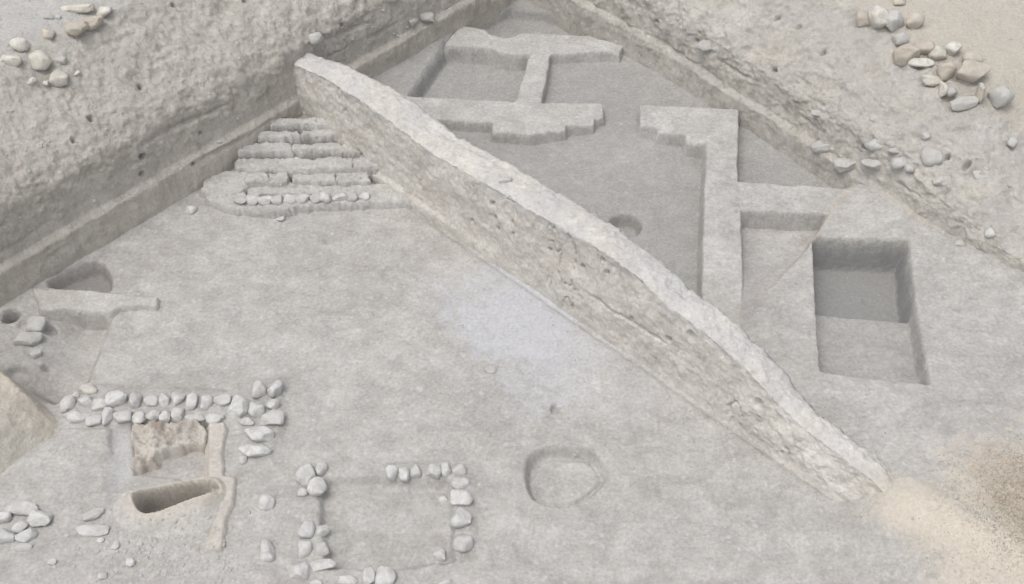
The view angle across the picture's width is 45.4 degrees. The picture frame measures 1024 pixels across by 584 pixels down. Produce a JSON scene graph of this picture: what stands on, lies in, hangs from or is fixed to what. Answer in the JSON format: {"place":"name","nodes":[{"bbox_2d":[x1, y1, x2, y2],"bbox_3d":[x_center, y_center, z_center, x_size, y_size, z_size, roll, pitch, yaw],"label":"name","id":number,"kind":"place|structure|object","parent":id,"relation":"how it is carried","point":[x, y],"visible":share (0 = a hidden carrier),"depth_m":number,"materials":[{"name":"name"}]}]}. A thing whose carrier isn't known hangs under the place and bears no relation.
{"place":"outdoors","nodes":[
{"label":"outdoors","id":0,"kind":"place"},
{"bbox_2d":[0,0,516,306],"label":"trench section","id":1,"kind":"object","parent":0,"point":[62,194],"visible":0.73,"depth_m":17.62,"materials":[{"name":"soil"}]},
{"bbox_2d":[0,55,20,66],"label":"stone","id":2,"kind":"object","parent":1,"relation":"on","point":[12,60],"visible":1,"depth_m":16.65,"materials":[{"name":"beige stone"}]},
{"bbox_2d":[9,37,29,51],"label":"stone","id":3,"kind":"object","parent":1,"relation":"on","point":[20,44],"visible":1,"depth_m":16.78,"materials":[{"name":"beige stone"}]},
{"bbox_2d":[28,50,51,70],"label":"stone","id":4,"kind":"object","parent":1,"relation":"on","point":[41,60],"visible":1,"depth_m":16.80,"materials":[{"name":"beige stone"}]},
{"bbox_2d":[42,28,54,39],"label":"stone","id":5,"kind":"object","parent":1,"relation":"on","point":[48,34],"visible":1,"depth_m":17.03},
{"bbox_2d":[49,70,68,86],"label":"stone","id":6,"kind":"object","parent":1,"relation":"on","point":[58,78],"visible":1,"depth_m":16.84,"materials":[{"name":"beige stone"}]},
{"bbox_2d":[64,20,89,36],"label":"stone","id":7,"kind":"object","parent":1,"relation":"on","point":[75,28],"visible":1,"depth_m":17.15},
{"bbox_2d":[60,4,94,12],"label":"stone","id":8,"kind":"object","parent":1,"relation":"on","point":[81,8],"visible":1,"depth_m":17.41,"materials":[{"name":"beige stone"}]},
{"bbox_2d":[80,15,103,30],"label":"stone","id":9,"kind":"object","parent":1,"relation":"on","point":[95,22],"visible":0.87,"depth_m":17.30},
{"bbox_2d":[96,6,112,16],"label":"stone","id":10,"kind":"object","parent":1,"relation":"on","point":[103,11],"visible":0.88,"depth_m":17.47,"materials":[{"name":"beige stone"}]},
{"bbox_2d":[308,32,323,44],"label":"stone","id":11,"kind":"object","parent":1,"relation":"on","point":[315,38],"visible":1,"depth_m":18.97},
{"bbox_2d":[420,12,434,21],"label":"stone","id":12,"kind":"object","parent":1,"relation":"attached to","point":[427,17],"visible":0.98,"depth_m":20.59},
{"bbox_2d":[0,0,1023,583],"bbox_3d":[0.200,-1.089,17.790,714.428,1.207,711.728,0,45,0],"label":"ground","id":13,"kind":"structure","parent":0,"point":[818,304],"depth_m":15.64,"materials":[{"name":"soil"}]},
{"bbox_2d":[0,511,12,523],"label":"stone","id":14,"kind":"object","parent":13,"relation":"on","point":[6,516],"visible":1,"depth_m":14.27,"materials":[{"name":"stone"}]},
{"bbox_2d":[0,528,14,543],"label":"stone","id":15,"kind":"object","parent":13,"relation":"on","point":[7,536],"visible":1,"depth_m":14.07,"materials":[{"name":"stone"}]},
{"bbox_2d":[11,521,28,533],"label":"stone","id":16,"kind":"object","parent":13,"relation":"on","point":[18,527],"visible":0.95,"depth_m":14.17,"materials":[{"name":"stone"}]},
{"bbox_2d":[4,500,37,515],"bbox_3d":[-5.758,2.554,14.399,0.412,0.146,0.180,6,38,-1],"label":"stone","id":17,"kind":"object","parent":13,"relation":"on","point":[24,508],"visible":0.99,"depth_m":14.34,"materials":[{"name":"stone"}]},
{"bbox_2d":[14,543,32,551],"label":"stone","id":18,"kind":"object","parent":13,"relation":"on","point":[20,547],"visible":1,"depth_m":14.00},
{"bbox_2d":[15,528,37,542],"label":"stone","id":19,"kind":"object","parent":13,"relation":"on","point":[27,535],"visible":1,"depth_m":14.09,"materials":[{"name":"stone"}]},
{"bbox_2d":[13,331,42,345],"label":"stone","id":20,"kind":"object","parent":13,"relation":"on","point":[35,338],"visible":1,"depth_m":16.25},
{"bbox_2d":[0,370,57,474],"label":"earth mound","id":21,"kind":"object","parent":13,"relation":"on","point":[23,431],"visible":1,"depth_m":15.06,"materials":[{"name":"soil"}]},
{"bbox_2d":[26,316,45,331],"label":"stone","id":22,"kind":"object","parent":13,"relation":"on","point":[36,323],"visible":0.95,"depth_m":16.46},
{"bbox_2d":[26,509,53,526],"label":"stone","id":23,"kind":"object","parent":13,"relation":"on","point":[36,518],"visible":1,"depth_m":14.22,"materials":[{"name":"stone"}]},
{"bbox_2d":[60,395,75,412],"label":"stone","id":24,"kind":"object","parent":13,"relation":"on","point":[67,402],"visible":1,"depth_m":15.41,"materials":[{"name":"stone"}]},
{"bbox_2d":[63,410,89,423],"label":"stone","id":25,"kind":"object","parent":13,"relation":"on","point":[75,416],"visible":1,"depth_m":15.28,"materials":[{"name":"stone"}]},
{"bbox_2d":[78,395,92,406],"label":"stone","id":26,"kind":"object","parent":13,"relation":"on","point":[85,400],"visible":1,"depth_m":15.46,"materials":[{"name":"stone"}]},
{"bbox_2d":[78,383,97,394],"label":"stone","id":27,"kind":"object","parent":13,"relation":"on","point":[89,389],"visible":1,"depth_m":15.60,"materials":[{"name":"beige stone"}]},
{"bbox_2d":[74,524,110,536],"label":"stone","id":28,"kind":"object","parent":13,"relation":"on","point":[91,530],"visible":1,"depth_m":14.15,"materials":[{"name":"stone"}]},
{"bbox_2d":[81,507,105,520],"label":"stone","id":29,"kind":"object","parent":13,"relation":"on","point":[93,514],"visible":1,"depth_m":14.31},
{"bbox_2d":[85,414,101,425],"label":"stone","id":30,"kind":"object","parent":13,"relation":"on","point":[93,420],"visible":1,"depth_m":15.24,"materials":[{"name":"stone"}]},
{"bbox_2d":[32,288,160,330],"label":"mud wall","id":31,"kind":"structure","parent":13,"relation":"on","point":[99,310],"depth_m":16.71,"materials":[{"name":"soil"}]},
{"bbox_2d":[91,398,107,410],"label":"stone","id":32,"kind":"object","parent":13,"relation":"on","point":[98,404],"visible":0.94,"depth_m":15.40,"materials":[{"name":"stone"}]},
{"bbox_2d":[101,407,112,425],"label":"stone","id":33,"kind":"object","parent":13,"relation":"on","point":[107,415],"visible":1,"depth_m":15.27,"materials":[{"name":"stone"}]},
{"bbox_2d":[104,389,126,407],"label":"stone","id":34,"kind":"object","parent":13,"relation":"on","point":[115,398],"visible":1,"depth_m":15.44,"materials":[{"name":"stone"}]},
{"bbox_2d":[113,410,132,422],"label":"stone","id":35,"kind":"object","parent":13,"relation":"on","point":[123,416],"visible":1,"depth_m":15.27,"materials":[{"name":"stone"}]},
{"bbox_2d":[129,393,142,408],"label":"stone","id":36,"kind":"object","parent":13,"relation":"on","point":[135,400],"visible":1,"depth_m":15.43,"materials":[{"name":"stone"}]},
{"bbox_2d":[131,411,146,423],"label":"stone","id":37,"kind":"object","parent":13,"relation":"on","point":[138,417],"visible":1,"depth_m":15.27,"materials":[{"name":"stone"}]},
{"bbox_2d":[143,394,158,405],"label":"stone","id":38,"kind":"object","parent":13,"relation":"on","point":[150,400],"visible":1,"depth_m":15.47,"materials":[{"name":"stone"}]},
{"bbox_2d":[145,410,160,420],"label":"stone","id":39,"kind":"object","parent":13,"relation":"on","point":[151,415],"visible":1,"depth_m":15.29,"materials":[{"name":"stone"}]},
{"bbox_2d":[158,393,170,406],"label":"stone","id":40,"kind":"object","parent":13,"relation":"on","point":[164,400],"visible":1,"depth_m":15.47,"materials":[{"name":"stone"}]},
{"bbox_2d":[112,476,225,537],"bbox_3d":[-4.005,2.593,14.500,1.568,0.613,1.092,0,45,0],"label":"clay basin","id":41,"kind":"object","parent":13,"relation":"on","point":[158,502],"visible":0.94,"depth_m":14.31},
{"bbox_2d":[130,419,207,474],"bbox_3d":[-4.261,1.940,15.135,1.190,0.411,0.938,0,45,0],"label":"clay oven","id":42,"kind":"object","parent":13,"relation":"on","point":[155,444],"visible":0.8,"depth_m":15.08,"materials":[{"name":"soil"}]},
{"bbox_2d":[171,407,184,422],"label":"stone","id":43,"kind":"object","parent":13,"relation":"on","point":[177,414],"visible":1,"depth_m":15.29,"materials":[{"name":"stone"}]},
{"bbox_2d":[171,392,185,405],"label":"stone","id":44,"kind":"object","parent":13,"relation":"on","point":[177,398],"visible":0.99,"depth_m":15.47,"materials":[{"name":"stone"}]},
{"bbox_2d":[185,392,197,410],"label":"stone","id":45,"kind":"object","parent":13,"relation":"on","point":[191,401],"visible":1,"depth_m":15.41,"materials":[{"name":"stone"}]},
{"bbox_2d":[200,395,212,410],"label":"stone","id":46,"kind":"object","parent":13,"relation":"on","point":[206,402],"visible":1,"depth_m":15.42,"materials":[{"name":"stone"}]},
{"bbox_2d":[206,412,224,422],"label":"stone","id":47,"kind":"object","parent":13,"relation":"on","point":[215,417],"visible":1,"depth_m":15.26,"materials":[{"name":"stone"}]},
{"bbox_2d":[204,422,237,553],"bbox_3d":[-3.479,2.342,14.690,0.537,0.232,2.107,-6,45,-6],"label":"mud partition","id":48,"kind":"object","parent":13,"relation":"on","point":[215,450],"visible":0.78,"depth_m":14.65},
{"bbox_2d":[213,394,231,406],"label":"stone","id":49,"kind":"object","parent":13,"relation":"on","point":[221,400],"visible":1,"depth_m":15.46,"materials":[{"name":"stone"}]},
{"bbox_2d":[225,395,251,417],"bbox_3d":[-3.425,1.467,15.403,0.295,0.248,0.332,13,46,13],"label":"stone","id":50,"kind":"object","parent":13,"relation":"on","point":[238,407],"visible":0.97,"depth_m":15.32,"materials":[{"name":"stone"}]},
{"bbox_2d":[238,443,271,456],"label":"stone","id":51,"kind":"object","parent":13,"relation":"on","point":[255,450],"visible":1,"depth_m":14.89,"materials":[{"name":"stone"}]},
{"bbox_2d":[248,402,265,417],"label":"stone","id":52,"kind":"object","parent":13,"relation":"on","point":[256,410],"visible":0.99,"depth_m":15.33,"materials":[{"name":"stone"}]},
{"bbox_2d":[244,426,274,442],"bbox_3d":[-3.127,1.765,15.113,0.351,0.183,0.235,20,48,19],"label":"stone","id":53,"kind":"object","parent":13,"relation":"on","point":[259,434],"visible":0.99,"depth_m":15.06,"materials":[{"name":"stone"}]},
{"bbox_2d":[252,380,266,397],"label":"stone","id":54,"kind":"object","parent":13,"relation":"on","point":[259,390],"visible":1,"depth_m":15.56,"materials":[{"name":"stone"}]},
{"bbox_2d":[257,494,274,510],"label":"stone","id":55,"kind":"object","parent":13,"relation":"on","point":[266,502],"visible":1,"depth_m":14.40,"materials":[{"name":"stone"}]},
{"bbox_2d":[260,539,274,561],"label":"stone","id":56,"kind":"object","parent":13,"relation":"on","point":[267,551],"visible":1,"depth_m":13.91,"materials":[{"name":"stone"}]},
{"bbox_2d":[260,409,284,424],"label":"stone","id":57,"kind":"object","parent":13,"relation":"on","point":[273,417],"visible":0.98,"depth_m":15.25,"materials":[{"name":"stone"}]},
{"bbox_2d":[266,399,279,409],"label":"stone","id":58,"kind":"object","parent":13,"relation":"on","point":[272,404],"visible":1,"depth_m":15.42,"materials":[{"name":"stone"}]},
{"bbox_2d":[267,379,282,397],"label":"stone","id":59,"kind":"object","parent":13,"relation":"on","point":[274,389],"visible":1,"depth_m":15.57,"materials":[{"name":"stone"}]},
{"bbox_2d":[288,561,309,579],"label":"stone","id":60,"kind":"object","parent":13,"relation":"on","point":[300,571],"visible":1,"depth_m":13.74,"materials":[{"name":"stone"}]},
{"bbox_2d":[298,541,311,557],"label":"stone","id":61,"kind":"object","parent":13,"relation":"on","point":[304,549],"visible":1,"depth_m":13.96,"materials":[{"name":"stone"}]},
{"bbox_2d":[295,463,316,486],"bbox_3d":[-2.473,2.209,14.740,0.252,0.247,0.328,-3,50,0],"label":"stone","id":62,"kind":"object","parent":13,"relation":"on","point":[304,474],"visible":0.91,"depth_m":14.65,"materials":[{"name":"stone"}]},
{"bbox_2d":[201,115,411,218],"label":"stepped platform","id":63,"kind":"structure","parent":13,"relation":"on","point":[295,143],"depth_m":18.47,"materials":[{"name":"stone"}]},
{"bbox_2d":[257,195,271,205],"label":"stone","id":64,"kind":"object","parent":63,"relation":"on","point":[264,200],"visible":1,"depth_m":18.07,"materials":[{"name":"stone"}]},
{"bbox_2d":[298,520,315,538],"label":"stone","id":65,"kind":"object","parent":13,"relation":"on","point":[307,528],"visible":1,"depth_m":14.12,"materials":[{"name":"stone"}]},
{"bbox_2d":[307,477,326,495],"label":"stone","id":66,"kind":"object","parent":13,"relation":"on","point":[316,486],"visible":1,"depth_m":14.54,"materials":[{"name":"stone"}]},
{"bbox_2d":[315,462,327,476],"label":"stone","id":67,"kind":"object","parent":13,"relation":"on","point":[321,469],"visible":1,"depth_m":14.74,"materials":[{"name":"stone"}]},
{"bbox_2d":[314,542,329,556],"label":"stone","id":68,"kind":"object","parent":13,"relation":"on","point":[321,548],"visible":1,"depth_m":13.96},
{"bbox_2d":[315,525,329,536],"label":"stone","id":69,"kind":"object","parent":13,"relation":"on","point":[323,530],"visible":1,"depth_m":14.19,"materials":[{"name":"stone"}]},
{"bbox_2d":[310,559,335,570],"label":"stone","id":70,"kind":"object","parent":13,"relation":"on","point":[321,564],"visible":1,"depth_m":13.83,"materials":[{"name":"stone"}]},
{"bbox_2d":[338,575,357,583],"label":"stone","id":71,"kind":"object","parent":13,"relation":"on","point":[348,579],"visible":1,"depth_m":13.71,"materials":[{"name":"stone"}]},
{"bbox_2d":[363,565,374,583],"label":"stone","id":72,"kind":"object","parent":13,"relation":"on","point":[368,574],"visible":1,"depth_m":13.69,"materials":[{"name":"stone"}]},
{"bbox_2d":[375,565,395,583],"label":"stone","id":73,"kind":"object","parent":13,"relation":"on","point":[385,575],"visible":1,"depth_m":13.69,"materials":[{"name":"stone"}]},
{"bbox_2d":[385,465,398,480],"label":"stone","id":74,"kind":"object","parent":13,"relation":"on","point":[391,472],"visible":1,"depth_m":14.68,"materials":[{"name":"stone"}]},
{"bbox_2d":[399,467,409,481],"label":"stone","id":75,"kind":"object","parent":13,"relation":"on","point":[404,474],"visible":1,"depth_m":14.66,"materials":[{"name":"stone"}]},
{"bbox_2d":[410,464,420,478],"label":"stone","id":76,"kind":"object","parent":13,"relation":"on","point":[415,471],"visible":1,"depth_m":14.69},
{"bbox_2d":[425,464,440,478],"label":"stone","id":77,"kind":"object","parent":13,"relation":"on","point":[433,471],"visible":1,"depth_m":14.67,"materials":[{"name":"stone"}]},
{"bbox_2d":[433,548,445,561],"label":"stone","id":78,"kind":"object","parent":13,"relation":"on","point":[440,555],"visible":1,"depth_m":14.04,"materials":[{"name":"stone"}]},
{"bbox_2d":[441,462,450,477],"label":"stone","id":79,"kind":"object","parent":13,"relation":"on","point":[446,469],"visible":1,"depth_m":14.70,"materials":[{"name":"stone"}]},
{"bbox_2d":[451,463,465,475],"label":"stone","id":80,"kind":"object","parent":13,"relation":"on","point":[459,469],"visible":1,"depth_m":14.72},
{"bbox_2d":[449,507,471,530],"bbox_3d":[-0.598,2.643,14.249,0.257,0.215,0.281,6,49,-3],"label":"stone","id":81,"kind":"object","parent":13,"relation":"on","point":[461,517],"visible":1,"depth_m":14.16,"materials":[{"name":"stone"}]},
{"bbox_2d":[451,477,469,489],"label":"stone","id":82,"kind":"object","parent":13,"relation":"on","point":[460,483],"visible":0.94,"depth_m":14.56,"materials":[{"name":"stone"}]},
{"bbox_2d":[450,489,472,506],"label":"stone","id":83,"kind":"object","parent":13,"relation":"on","point":[462,497],"visible":0.98,"depth_m":14.39,"materials":[{"name":"stone"}]},
{"bbox_2d":[452,534,473,552],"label":"stone","id":84,"kind":"object","parent":13,"relation":"on","point":[462,543],"visible":1,"depth_m":13.96,"materials":[{"name":"stone"}]},
{"bbox_2d":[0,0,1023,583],"bbox_3d":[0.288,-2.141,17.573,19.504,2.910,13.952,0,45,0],"label":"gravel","id":85,"kind":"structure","parent":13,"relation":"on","point":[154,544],"depth_m":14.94,"materials":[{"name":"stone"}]},
{"bbox_2d":[403,26,622,145],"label":"mudbrick wall","id":86,"kind":"structure","parent":13,"relation":"on","point":[536,116],"depth_m":19.83,"materials":[{"name":"brick"}]},
{"bbox_2d":[293,53,892,501],"bbox_3d":[1.161,-0.213,16.312,12.584,1.556,0.925,35,55,30],"label":"earth baulk","id":87,"kind":"object","parent":13,"relation":"on","point":[595,273],"visible":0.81,"depth_m":16.08,"materials":[{"name":"soil"}]},
{"bbox_2d":[636,105,845,326],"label":"mudbrick wall","id":88,"kind":"structure","parent":13,"relation":"on","point":[714,149],"depth_m":17.86,"materials":[{"name":"brick"}]},
{"bbox_2d":[157,2,1023,583],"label":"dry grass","id":89,"kind":"structure","parent":0,"point":[971,474],"depth_m":13.72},
{"bbox_2d":[529,0,1023,272],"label":"trench section","id":90,"kind":"object","parent":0,"point":[842,125],"visible":0.81,"depth_m":18.26,"materials":[{"name":"soil"}]},
{"bbox_2d":[695,40,710,51],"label":"stone","id":91,"kind":"object","parent":90,"relation":"attached to","point":[703,45],"visible":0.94,"depth_m":19.41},
{"bbox_2d":[811,140,829,153],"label":"stone","id":92,"kind":"object","parent":90,"relation":"on","point":[819,147],"visible":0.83,"depth_m":18.32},
{"bbox_2d":[833,158,856,173],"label":"stone","id":93,"kind":"object","parent":90,"relation":"on","point":[847,165],"visible":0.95,"depth_m":18.05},
{"bbox_2d":[856,11,869,26],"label":"stone","id":94,"kind":"object","parent":90,"relation":"on","point":[862,18],"visible":1,"depth_m":18.35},
{"bbox_2d":[860,158,881,170],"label":"stone","id":95,"kind":"object","parent":90,"relation":"on","point":[874,164],"visible":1,"depth_m":17.65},
{"bbox_2d":[864,139,884,150],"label":"stone","id":96,"kind":"object","parent":90,"relation":"on","point":[870,144],"visible":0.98,"depth_m":17.57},
{"bbox_2d":[868,5,887,28],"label":"stone","id":97,"kind":"object","parent":90,"relation":"on","point":[877,15],"visible":1,"depth_m":18.16,"materials":[{"name":"beige stone"}]},
{"bbox_2d":[885,9,904,32],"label":"stone","id":98,"kind":"object","parent":90,"relation":"on","point":[895,20],"visible":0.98,"depth_m":18.13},
{"bbox_2d":[890,156,907,169],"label":"stone","id":99,"kind":"object","parent":90,"relation":"on","point":[898,163],"visible":1,"depth_m":17.33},
{"bbox_2d":[891,32,909,45],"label":"stone","id":100,"kind":"object","parent":90,"relation":"on","point":[900,39],"visible":0.96,"depth_m":18.01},
{"bbox_2d":[892,44,919,65],"bbox_3d":[5.763,-3.494,17.877,0.382,0.315,0.313,-1,52,-1],"label":"stone","id":101,"kind":"object","parent":90,"relation":"on","point":[903,55],"visible":0.99,"depth_m":17.78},
{"bbox_2d":[906,11,924,28],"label":"stone","id":102,"kind":"object","parent":90,"relation":"on","point":[915,19],"visible":1,"depth_m":18.11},
{"bbox_2d":[908,58,934,66],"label":"stone","id":103,"kind":"object","parent":90,"relation":"on","point":[921,62],"visible":1,"depth_m":17.74,"materials":[{"name":"beige stone"}]},
{"bbox_2d":[914,41,934,54],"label":"stone","id":104,"kind":"object","parent":90,"relation":"on","point":[925,47],"visible":0.9,"depth_m":17.84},
{"bbox_2d":[921,146,942,166],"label":"stone","id":105,"kind":"object","parent":90,"relation":"on","point":[930,156],"visible":1,"depth_m":17.15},
{"bbox_2d":[922,74,943,86],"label":"stone","id":106,"kind":"object","parent":90,"relation":"on","point":[930,80],"visible":0.98,"depth_m":17.56,"materials":[{"name":"beige stone"}]},
{"bbox_2d":[928,46,946,59],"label":"stone","id":107,"kind":"object","parent":90,"relation":"on","point":[938,53],"visible":1,"depth_m":17.76,"materials":[{"name":"beige stone"}]},
{"bbox_2d":[937,61,956,80],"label":"stone","id":108,"kind":"object","parent":90,"relation":"on","point":[946,71],"visible":1,"depth_m":17.56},
{"bbox_2d":[943,41,962,55],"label":"stone","id":109,"kind":"object","parent":90,"relation":"on","point":[952,48],"visible":1,"depth_m":17.78,"materials":[{"name":"beige stone"}]},
{"bbox_2d":[950,96,978,110],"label":"stone","id":110,"kind":"object","parent":90,"relation":"on","point":[962,103],"visible":1,"depth_m":17.29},
{"bbox_2d":[962,51,982,61],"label":"stone","id":111,"kind":"object","parent":90,"relation":"on","point":[975,56],"visible":0.59,"depth_m":17.66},
{"bbox_2d":[956,59,989,82],"bbox_3d":[6.586,-3.163,17.543,0.476,0.364,0.388,2,45,-2],"label":"stone","id":112,"kind":"object","parent":90,"relation":"on","point":[971,71],"visible":1,"depth_m":17.42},
{"bbox_2d":[975,82,985,103],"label":"stone","id":113,"kind":"object","parent":90,"relation":"on","point":[980,91],"visible":0.97,"depth_m":17.25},
{"bbox_2d":[987,85,1014,107],"bbox_3d":[6.930,-2.769,17.347,0.324,0.346,0.359,-19,47,-27],"label":"stone","id":114,"kind":"object","parent":90,"relation":"on","point":[1001,96],"visible":1,"depth_m":17.22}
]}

